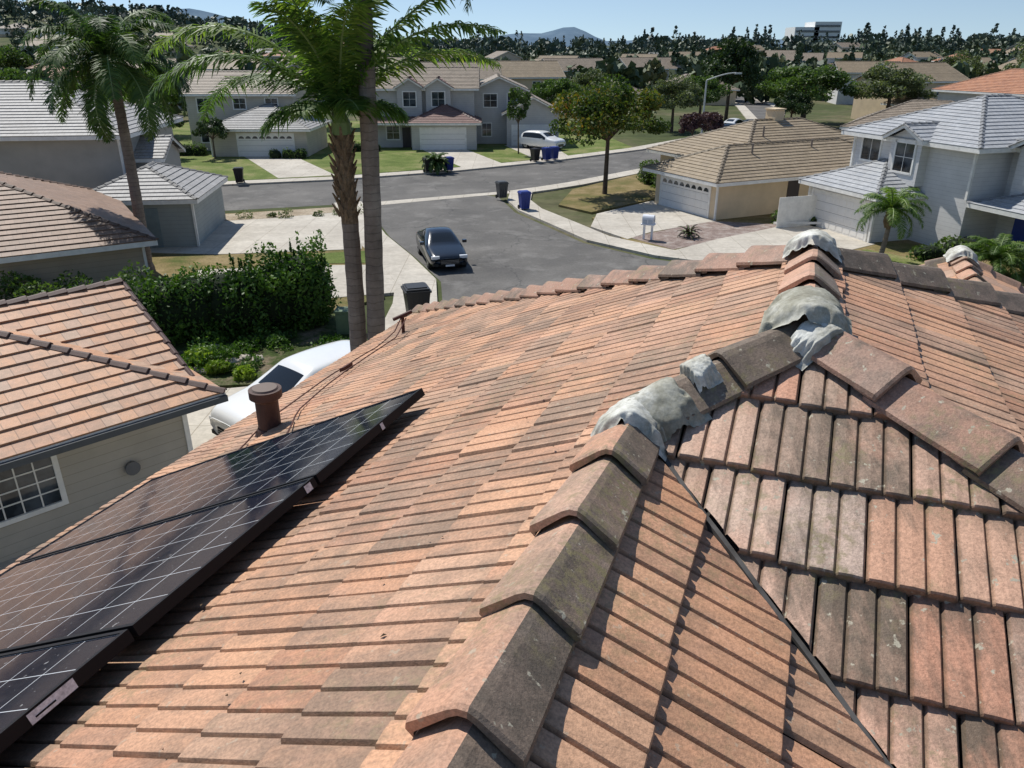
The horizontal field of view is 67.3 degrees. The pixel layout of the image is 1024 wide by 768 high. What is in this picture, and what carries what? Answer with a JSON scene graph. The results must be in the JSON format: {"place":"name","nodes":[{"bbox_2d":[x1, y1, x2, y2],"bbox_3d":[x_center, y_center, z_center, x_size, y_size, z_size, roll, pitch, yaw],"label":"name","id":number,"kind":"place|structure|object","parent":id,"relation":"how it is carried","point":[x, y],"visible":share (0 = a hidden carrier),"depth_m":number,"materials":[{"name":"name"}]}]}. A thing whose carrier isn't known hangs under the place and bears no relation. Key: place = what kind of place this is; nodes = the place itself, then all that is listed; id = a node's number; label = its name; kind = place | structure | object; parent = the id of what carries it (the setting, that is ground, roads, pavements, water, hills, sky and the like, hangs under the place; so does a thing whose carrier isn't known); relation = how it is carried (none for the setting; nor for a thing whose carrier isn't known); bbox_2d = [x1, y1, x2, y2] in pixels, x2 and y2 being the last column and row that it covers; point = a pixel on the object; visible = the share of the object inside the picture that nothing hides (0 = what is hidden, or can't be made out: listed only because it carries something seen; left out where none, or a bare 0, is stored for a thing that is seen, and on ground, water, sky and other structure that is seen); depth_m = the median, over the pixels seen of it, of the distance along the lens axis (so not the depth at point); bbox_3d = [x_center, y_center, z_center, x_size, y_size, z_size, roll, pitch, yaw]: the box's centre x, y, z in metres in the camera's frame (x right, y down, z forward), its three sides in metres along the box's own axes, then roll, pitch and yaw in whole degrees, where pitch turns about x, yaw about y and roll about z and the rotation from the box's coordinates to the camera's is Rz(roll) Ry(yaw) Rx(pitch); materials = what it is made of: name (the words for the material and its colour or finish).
{"place":"outdoors","nodes":[
{"label":"outdoors","id":0,"kind":"place"},
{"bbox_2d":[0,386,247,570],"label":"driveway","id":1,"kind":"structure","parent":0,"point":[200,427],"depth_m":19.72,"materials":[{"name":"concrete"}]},
{"bbox_2d":[209,340,350,434],"bbox_3d":[-5.157,0.166,19.745,2.226,1.793,4.848,19,30,37],"label":"white crossover car","id":2,"kind":"object","parent":1,"relation":"on","point":[289,372],"visible":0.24,"depth_m":18.97,"materials":[{"name":"metal"}]},
{"bbox_2d":[150,213,361,254],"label":"driveway","id":3,"kind":"structure","parent":0,"point":[233,237],"depth_m":40.03,"materials":[{"name":"concrete"}]},
{"bbox_2d":[149,209,384,313],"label":"side yard","id":4,"kind":"structure","parent":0,"point":[167,263],"depth_m":35.21,"materials":[{"name":"soil"}]},
{"bbox_2d":[0,260,158,299],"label":"climbing shrub","id":5,"kind":"object","parent":4,"relation":"on","point":[34,283],"visible":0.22,"depth_m":26.55,"materials":[{"name":"green plant"}]},
{"bbox_2d":[225,207,333,220],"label":"bare soil","id":6,"kind":"structure","parent":0,"point":[262,215],"depth_m":45.37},
{"bbox_2d":[244,156,333,177],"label":"driveway","id":7,"kind":"structure","parent":0,"point":[282,168],"depth_m":63.08,"materials":[{"name":"concrete"}]},
{"bbox_2d":[198,265,394,297],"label":"driveway","id":8,"kind":"structure","parent":0,"point":[339,275],"depth_m":32.24,"materials":[{"name":"concrete"}]},
{"bbox_2d":[334,201,436,329],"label":"pavement","id":9,"kind":"structure","parent":0,"point":[401,265],"depth_m":33.66,"materials":[{"name":"concrete"}]},
{"bbox_2d":[401,282,431,316],"bbox_3d":[-3.321,-2.754,26.792,0.910,1.422,1.053,-7,24,-16],"label":"wheelie bin","id":10,"kind":"object","parent":9,"relation":"on","point":[415,294],"visible":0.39,"depth_m":26.26,"materials":[{"name":"plastic"}]},
{"bbox_2d":[172,121,631,180],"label":"lawn","id":11,"kind":"structure","parent":0,"point":[396,159],"depth_m":68.97,"materials":[{"name":"green plant"}]},
{"bbox_2d":[191,117,229,158],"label":"street tree","id":12,"kind":"object","parent":11,"relation":"on","point":[217,127],"visible":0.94,"depth_m":66.85,"materials":[{"name":"green plant"}]},
{"bbox_2d":[506,87,530,153],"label":"slender tree","id":13,"kind":"object","parent":11,"relation":"on","point":[523,97],"visible":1,"depth_m":69.24,"materials":[{"name":"green plant"}]},
{"bbox_2d":[527,77,581,103],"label":"broadleaf tree","id":14,"kind":"object","parent":11,"relation":"on","point":[544,89],"visible":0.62,"depth_m":90.20,"materials":[{"name":"green plant"}]},
{"bbox_2d":[424,150,499,166],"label":"driveway","id":15,"kind":"structure","parent":0,"point":[464,158],"depth_m":68.91,"materials":[{"name":"concrete"}]},
{"bbox_2d":[141,8,783,48],"bbox_3d":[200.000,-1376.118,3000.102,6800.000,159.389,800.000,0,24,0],"label":"hills","id":16,"kind":"structure","parent":0,"point":[568,33],"depth_m":2943.52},
{"bbox_2d":[0,13,962,327],"bbox_3d":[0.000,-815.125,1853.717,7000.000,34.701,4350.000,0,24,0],"label":"ground","id":17,"kind":"structure","parent":0,"point":[820,113],"depth_m":90.92,"materials":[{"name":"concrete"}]},
{"bbox_2d":[0,44,36,70],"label":"broadleaf tree","id":18,"kind":"object","parent":17,"relation":"on","point":[10,57],"visible":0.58,"depth_m":109.57,"materials":[{"name":"green plant"}]},
{"bbox_2d":[0,247,145,299],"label":"walls","id":19,"kind":"structure","parent":17,"relation":"on","point":[97,266],"depth_m":28.20,"materials":[{"name":"beige"}]},
{"bbox_2d":[0,240,157,273],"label":"windows and trim","id":20,"kind":"structure","parent":19,"relation":"attached to","point":[143,245],"depth_m":27.65,"materials":[{"name":"white paint"}]},
{"bbox_2d":[0,171,158,257],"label":"roof","id":21,"kind":"structure","parent":19,"relation":"on","point":[38,216],"depth_m":28.66,"materials":[{"name":"brown tile"}]},
{"bbox_2d":[0,416,187,562],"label":"walls","id":22,"kind":"structure","parent":17,"relation":"on","point":[95,476],"depth_m":15.36,"materials":[{"name":"grey"}]},
{"bbox_2d":[0,278,226,460],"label":"roof","id":23,"kind":"structure","parent":22,"relation":"on","point":[78,361],"depth_m":15.57,"materials":[{"name":"tile"}]},
{"bbox_2d":[0,392,227,527],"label":"windows and trim","id":24,"kind":"structure","parent":22,"relation":"attached to","point":[31,483],"depth_m":14.55,"materials":[{"name":"white paint"}]},
{"bbox_2d":[20,0,195,270],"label":"queen palm","id":25,"kind":"object","parent":17,"relation":"on","point":[113,50],"visible":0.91,"depth_m":29.79,"materials":[{"name":"green plant"}]},
{"bbox_2d":[0,126,225,246],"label":"walls","id":26,"kind":"structure","parent":17,"relation":"on","point":[93,164],"depth_m":39.58,"materials":[{"name":"grey"}]},
{"bbox_2d":[0,80,227,200],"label":"roof","id":27,"kind":"structure","parent":26,"relation":"on","point":[22,114],"depth_m":39.65,"materials":[{"name":"grey tile"}]},
{"bbox_2d":[0,118,227,247],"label":"windows and trim","id":28,"kind":"structure","parent":26,"relation":"attached to","point":[152,222],"depth_m":38.36,"materials":[{"name":"white paint"}]},
{"bbox_2d":[185,87,327,156],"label":"walls","id":29,"kind":"structure","parent":17,"relation":"on","point":[313,142],"depth_m":71.94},
{"bbox_2d":[180,88,330,156],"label":"windows and trim","id":30,"kind":"structure","parent":29,"relation":"attached to","point":[252,144],"depth_m":69.25,"materials":[{"name":"white paint"}]},
{"bbox_2d":[181,70,331,129],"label":"roof","id":31,"kind":"structure","parent":29,"relation":"on","point":[251,119],"depth_m":71.53,"materials":[{"name":"grey tile"}]},
{"bbox_2d":[173,315,367,387],"bbox_3d":[-8.600,-1.167,25.118,8.800,0.110,6.600,0,24,0],"label":"planting bed","id":32,"kind":"object","parent":17,"relation":"on","point":[301,340],"visible":0.05,"depth_m":24.94,"materials":[{"name":"soil"}]},
{"bbox_2d":[68,249,341,345],"bbox_3d":[-10.465,-2.926,25.796,9.288,2.757,3.046,-10,25,-21],"label":"hedge","id":33,"kind":"object","parent":32,"relation":"on","point":[296,294],"visible":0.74,"depth_m":25.49,"materials":[{"name":"green plant"}]},
{"bbox_2d":[228,229,327,277],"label":"hedge shoots","id":34,"kind":"object","parent":33,"relation":"attached to","point":[313,246],"visible":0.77,"depth_m":26.08,"materials":[{"name":"green plant"}]},
{"bbox_2d":[183,347,257,381],"bbox_3d":[-8.851,-0.606,23.081,2.654,0.692,1.924,0,24,0],"label":"yellow green shrub","id":35,"kind":"object","parent":32,"relation":"on","point":[220,366],"visible":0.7,"depth_m":22.84,"materials":[{"name":"green plant"}]},
{"bbox_2d":[180,326,349,375],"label":"ground cover plants","id":36,"kind":"object","parent":32,"relation":"on","point":[277,337],"visible":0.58,"depth_m":24.73,"materials":[{"name":"green plant"}]},
{"bbox_2d":[144,0,506,350],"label":"queen palm","id":37,"kind":"object","parent":17,"relation":"on","point":[330,69],"visible":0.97,"depth_m":16.01,"materials":[{"name":"green plant"}]},
{"bbox_2d":[306,0,472,339],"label":"queen palm","id":38,"kind":"object","parent":17,"relation":"on","point":[373,244],"visible":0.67,"depth_m":17.14,"materials":[{"name":"brown plant"}]},
{"bbox_2d":[417,62,501,80],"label":"suburban house","id":39,"kind":"structure","parent":17,"relation":"on","point":[487,72],"depth_m":109.70,"materials":[{"name":"tile"}]},
{"bbox_2d":[376,79,558,149],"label":"walls","id":40,"kind":"structure","parent":17,"relation":"on","point":[471,103],"depth_m":76.02,"materials":[{"name":"paint"}]},
{"bbox_2d":[376,77,563,149],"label":"windows and trim","id":41,"kind":"structure","parent":40,"relation":"attached to","point":[443,138],"depth_m":74.96,"materials":[{"name":"white paint"}]},
{"bbox_2d":[375,67,564,122],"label":"roof","id":42,"kind":"structure","parent":40,"relation":"on","point":[459,78],"depth_m":75.79,"materials":[{"name":"beige tile"}]},
{"bbox_2d":[0,0,1023,113],"bbox_3d":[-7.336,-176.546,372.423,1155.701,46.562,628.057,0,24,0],"label":"distant trees","id":43,"kind":"object","parent":17,"relation":"on","point":[879,47],"visible":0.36,"depth_m":366.88,"materials":[{"name":"green plant"}]},
{"bbox_2d":[494,60,565,99],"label":"suburban house","id":44,"kind":"structure","parent":17,"relation":"on","point":[528,74],"depth_m":115.71,"materials":[{"name":"tile"}]},
{"bbox_2d":[542,58,606,76],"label":"suburban house","id":45,"kind":"structure","parent":17,"relation":"on","point":[584,62],"depth_m":148.61,"materials":[{"name":"tile"}]},
{"bbox_2d":[179,140,983,261],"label":"foundation shrub","id":46,"kind":"object","parent":17,"relation":"on","point":[928,252],"visible":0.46,"depth_m":53.79,"materials":[{"name":"green plant"}]},
{"bbox_2d":[617,57,682,88],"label":"suburban house","id":47,"kind":"structure","parent":17,"relation":"on","point":[640,61],"depth_m":161.96,"materials":[{"name":"tile"}]},
{"bbox_2d":[652,74,703,131],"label":"broadleaf tree","id":48,"kind":"object","parent":17,"relation":"on","point":[664,88],"visible":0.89,"depth_m":88.40,"materials":[{"name":"green plant"}]},
{"bbox_2d":[678,112,712,135],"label":"purple flowering tree","id":49,"kind":"object","parent":17,"relation":"on","point":[694,122],"visible":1,"depth_m":71.54,"materials":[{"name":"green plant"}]},
{"bbox_2d":[632,221,775,248],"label":"gravel bed","id":50,"kind":"object","parent":17,"relation":"on","point":[670,239],"visible":0.59,"depth_m":40.48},
{"bbox_2d":[680,74,733,113],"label":"broadleaf tree","id":51,"kind":"object","parent":17,"relation":"on","point":[714,89],"visible":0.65,"depth_m":95.67,"materials":[{"name":"green plant"}]},
{"bbox_2d":[655,109,808,219],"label":"walls","id":52,"kind":"structure","parent":17,"relation":"on","point":[748,200],"depth_m":44.46,"materials":[{"name":"beige paint"}]},
{"bbox_2d":[643,107,812,219],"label":"windows and trim","id":53,"kind":"structure","parent":52,"relation":"attached to","point":[686,194],"depth_m":45.35,"materials":[{"name":"white paint"}]},
{"bbox_2d":[642,117,853,183],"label":"roof","id":54,"kind":"structure","parent":52,"relation":"on","point":[783,149],"depth_m":46.97,"materials":[{"name":"beige tile"}]},
{"bbox_2d":[700,35,763,120],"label":"broadleaf tree","id":55,"kind":"object","parent":17,"relation":"on","point":[731,55],"visible":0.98,"depth_m":101.32,"materials":[{"name":"green plant"}]},
{"bbox_2d":[773,90,813,117],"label":"broadleaf tree","id":56,"kind":"object","parent":17,"relation":"on","point":[795,102],"visible":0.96,"depth_m":89.59,"materials":[{"name":"green plant"}]},
{"bbox_2d":[755,64,859,117],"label":"broadleaf tree","id":57,"kind":"object","parent":17,"relation":"on","point":[819,82],"visible":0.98,"depth_m":95.55,"materials":[{"name":"green plant"}]},
{"bbox_2d":[785,22,841,52],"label":"office building","id":58,"kind":"structure","parent":17,"relation":"on","point":[819,29],"depth_m":636.54,"materials":[{"name":"white glass"}]},
{"bbox_2d":[827,61,900,104],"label":"suburban house","id":59,"kind":"structure","parent":17,"relation":"on","point":[854,69],"depth_m":136.53,"materials":[{"name":"beige"}]},
{"bbox_2d":[850,61,936,107],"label":"olive tree","id":60,"kind":"object","parent":17,"relation":"on","point":[885,82],"visible":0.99,"depth_m":94.92,"materials":[{"name":"green plant"}]},
{"bbox_2d":[839,99,955,128],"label":"suburban house","id":61,"kind":"structure","parent":17,"relation":"on","point":[913,105],"depth_m":69.43,"materials":[{"name":"tile"}]},
{"bbox_2d":[851,62,968,118],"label":"suburban house","id":62,"kind":"structure","parent":17,"relation":"on","point":[943,73],"depth_m":102.42,"materials":[{"name":"beige paint"}]},
{"bbox_2d":[811,130,1023,249],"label":"walls","id":63,"kind":"structure","parent":17,"relation":"on","point":[939,177],"depth_m":36.54,"materials":[{"name":"grey"}]},
{"bbox_2d":[798,125,1023,256],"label":"windows and trim","id":64,"kind":"structure","parent":63,"relation":"attached to","point":[834,212],"depth_m":39.00,"materials":[{"name":"white paint"}]},
{"bbox_2d":[798,94,1023,214],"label":"roof","id":65,"kind":"structure","parent":63,"relation":"on","point":[991,121],"depth_m":37.77,"materials":[{"name":"grey tile"}]},
{"bbox_2d":[941,49,987,77],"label":"eucalyptus tree","id":66,"kind":"object","parent":17,"relation":"on","point":[975,62],"visible":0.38,"depth_m":113.93,"materials":[{"name":"green plant"}]},
{"bbox_2d":[919,256,1023,293],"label":"wing roof","id":67,"kind":"structure","parent":17,"relation":"on","point":[964,267],"depth_m":8.84,"materials":[{"name":"tile"}]},
{"bbox_2d":[932,68,1023,101],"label":"suburban house","id":68,"kind":"structure","parent":17,"relation":"on","point":[1010,81],"depth_m":76.04,"materials":[{"name":"tile"}]},
{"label":"stucco walls","id":69,"kind":"object","parent":17,"relation":"on","visible":0},
{"bbox_2d":[6,371,1015,767],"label":"roof underlay","id":70,"kind":"object","parent":69,"relation":"on","point":[816,599],"depth_m":2.37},
{"bbox_2d":[248,382,282,436],"bbox_3d":[-2.058,0.262,6.500,0.340,0.515,0.340,0,24,0],"label":"vent pipe","id":71,"kind":"object","parent":70,"relation":"on","point":[265,397],"visible":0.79,"depth_m":6.40,"materials":[{"name":"brown paint"}]},
{"bbox_2d":[0,427,593,767],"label":"slope tiles","id":72,"kind":"object","parent":70,"relation":"on","point":[329,677],"visible":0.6,"depth_m":2.40,"materials":[{"name":"tile"}]},
{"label":"mounting rails","id":73,"kind":"object","parent":72,"relation":"on","visible":0},
{"bbox_2d":[0,629,134,752],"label":"solar panel","id":74,"kind":"object","parent":73,"relation":"attached to","point":[38,683],"visible":1,"depth_m":2.65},
{"bbox_2d":[0,477,317,653],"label":"solar panel","id":75,"kind":"object","parent":73,"relation":"attached to","point":[137,582],"visible":1,"depth_m":3.52,"materials":[{"name":"glass"}]},
{"bbox_2d":[20,388,424,562],"bbox_3d":[-1.855,0.608,4.837,2.412,1.190,1.120,9,25,19],"label":"solar panel","id":76,"kind":"object","parent":73,"relation":"attached to","point":[319,452],"visible":0.88,"depth_m":4.66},
{"bbox_2d":[0,260,812,573],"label":"slope tiles","id":77,"kind":"object","parent":70,"relation":"on","point":[554,384],"visible":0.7,"depth_m":4.43,"materials":[{"name":"tile"}]},
{"bbox_2d":[238,310,412,449],"bbox_3d":[-1.741,-0.106,7.400,0.673,0.548,3.793,3,24,7],"label":"roof cable","id":78,"kind":"object","parent":77,"relation":"on","point":[348,366],"visible":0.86,"depth_m":8.05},
{"bbox_2d":[392,244,1023,767],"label":"ridge cap tiles","id":79,"kind":"object","parent":70,"relation":"on","point":[486,700],"visible":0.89,"depth_m":2.42,"materials":[{"name":"tile"}]},
{"bbox_2d":[590,396,667,461],"bbox_3d":[0.440,0.145,2.834,0.300,0.166,0.190,9,25,19],"label":"mortar joint","id":80,"kind":"object","parent":79,"relation":"on","point":[634,413],"visible":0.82,"depth_m":2.76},
{"bbox_2d":[627,377,711,441],"bbox_3d":[0.551,0.081,2.902,0.288,0.208,0.290,-10,25,-22],"label":"mortar joint","id":81,"kind":"object","parent":79,"relation":"on","point":[669,404],"visible":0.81,"depth_m":2.82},
{"bbox_2d":[680,354,722,392],"bbox_3d":[0.712,-0.052,2.931,0.127,0.124,0.150,-10,25,-22],"label":"mortar joint","id":82,"kind":"object","parent":79,"relation":"on","point":[700,370],"visible":0.94,"depth_m":2.89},
{"bbox_2d":[758,285,851,334],"bbox_3d":[1.198,-0.294,3.108,0.350,0.145,0.340,9,25,19],"label":"mortar joint","id":83,"kind":"object","parent":79,"relation":"on","point":[818,305],"visible":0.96,"depth_m":3.03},
{"bbox_2d":[782,229,841,262],"bbox_3d":[1.631,-0.755,4.152,0.300,0.142,0.200,9,25,19],"label":"mortar joint","id":84,"kind":"object","parent":79,"relation":"on","point":[824,240],"visible":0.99,"depth_m":4.09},
{"bbox_2d":[791,320,845,370],"bbox_3d":[1.198,-0.181,3.015,0.300,0.174,0.170,-14,27,-30],"label":"mortar joint","id":85,"kind":"object","parent":79,"relation":"on","point":[809,339],"visible":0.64,"depth_m":2.94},
{"bbox_2d":[527,457,890,767],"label":"roof","id":86,"kind":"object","parent":70,"relation":"on","point":[684,615],"visible":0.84,"depth_m":1.99,"materials":[{"name":"tile"}]},
{"bbox_2d":[658,455,896,767],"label":"valley flashing","id":87,"kind":"object","parent":70,"relation":"attached to","point":[729,544],"visible":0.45,"depth_m":2.32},
{"bbox_2d":[663,361,1023,767],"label":"front slope tiles","id":88,"kind":"object","parent":70,"relation":"on","point":[959,663],"visible":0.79,"depth_m":2.39,"materials":[{"name":"tile"}]},
{"bbox_2d":[811,260,1023,453],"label":"slope tiles","id":89,"kind":"object","parent":70,"relation":"on","point":[968,355],"visible":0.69,"depth_m":3.52,"materials":[{"name":"tile"}]},
{"bbox_2d":[222,102,756,185],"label":"pavement","id":90,"kind":"structure","parent":0,"point":[747,113],"depth_m":63.13,"materials":[{"name":"concrete"}]},
{"bbox_2d":[221,96,774,210],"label":"road","id":91,"kind":"structure","parent":0,"point":[260,196],"depth_m":56.29,"materials":[{"name":"asphalt"}]},
{"bbox_2d":[18,0,1023,40],"label":"sky","id":92,"kind":"structure","parent":0,"point":[607,19],"materials":[{"name":"blue"}]},
{"bbox_2d":[381,193,669,300],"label":"cul de sac road","id":93,"kind":"structure","parent":0,"point":[506,247],"depth_m":37.89,"materials":[{"name":"asphalt"}]},
{"bbox_2d":[416,226,467,268],"bbox_3d":[-3.300,-6.423,35.590,2.140,1.453,4.602,-6,24,-14],"label":"sedan car","id":94,"kind":"object","parent":93,"relation":"on","point":[441,246],"visible":1,"depth_m":34.45,"materials":[{"name":"metal"}]},
{"bbox_2d":[505,145,567,158],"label":"driveway","id":95,"kind":"structure","parent":0,"point":[525,151],"depth_m":73.69,"materials":[{"name":"concrete"}]},
{"bbox_2d":[519,130,565,148],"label":"white suv","id":96,"kind":"object","parent":95,"relation":"on","point":[535,138],"visible":0.89,"depth_m":74.04,"materials":[{"name":"metal"}]},
{"bbox_2d":[507,191,707,259],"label":"pavement","id":97,"kind":"structure","parent":0,"point":[568,226],"depth_m":39.57,"materials":[{"name":"concrete"}]},
{"bbox_2d":[559,174,655,213],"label":"lawn","id":98,"kind":"structure","parent":0,"point":[622,192],"depth_m":50.56,"materials":[{"name":"green plant"}]},
{"bbox_2d":[548,73,671,193],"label":"broadleaf tree","id":99,"kind":"object","parent":98,"relation":"on","point":[597,111],"visible":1,"depth_m":47.78,"materials":[{"name":"green plant"}]},
{"bbox_2d":[509,99,784,193],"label":"pavement","id":100,"kind":"structure","parent":0,"point":[573,184],"depth_m":55.93,"materials":[{"name":"concrete"}]},
{"bbox_2d":[591,201,716,238],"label":"driveway","id":101,"kind":"structure","parent":0,"point":[625,222],"depth_m":43.79,"materials":[{"name":"concrete"}]},
{"bbox_2d":[677,225,873,253],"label":"driveway","id":102,"kind":"structure","parent":0,"point":[741,243],"depth_m":38.78,"materials":[{"name":"concrete"}]},
{"bbox_2d":[774,195,820,227],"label":"white gate","id":103,"kind":"structure","parent":102,"relation":"on","point":[796,211],"depth_m":41.69,"materials":[{"name":"paint"}]},
{"bbox_2d":[592,199,1023,286],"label":"front yard","id":104,"kind":"structure","parent":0,"point":[900,247],"depth_m":38.25,"materials":[{"name":"green plant"}]},
{"bbox_2d":[961,233,1023,281],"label":"sago palm","id":105,"kind":"object","parent":104,"relation":"on","point":[996,255],"visible":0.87,"depth_m":32.48,"materials":[{"name":"green plant"}]},
{"bbox_2d":[861,249,924,264],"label":"lawn","id":106,"kind":"structure","parent":0,"point":[901,259],"depth_m":35.47,"materials":[{"name":"green plant"}]},
{"bbox_2d":[854,186,931,252],"bbox_3d":[16.727,-7.090,34.180,3.051,3.589,2.960,-21,31,-40],"label":"pygmy palm","id":107,"kind":"object","parent":106,"relation":"on","point":[892,204],"visible":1,"depth_m":33.65,"materials":[{"name":"green plant"}]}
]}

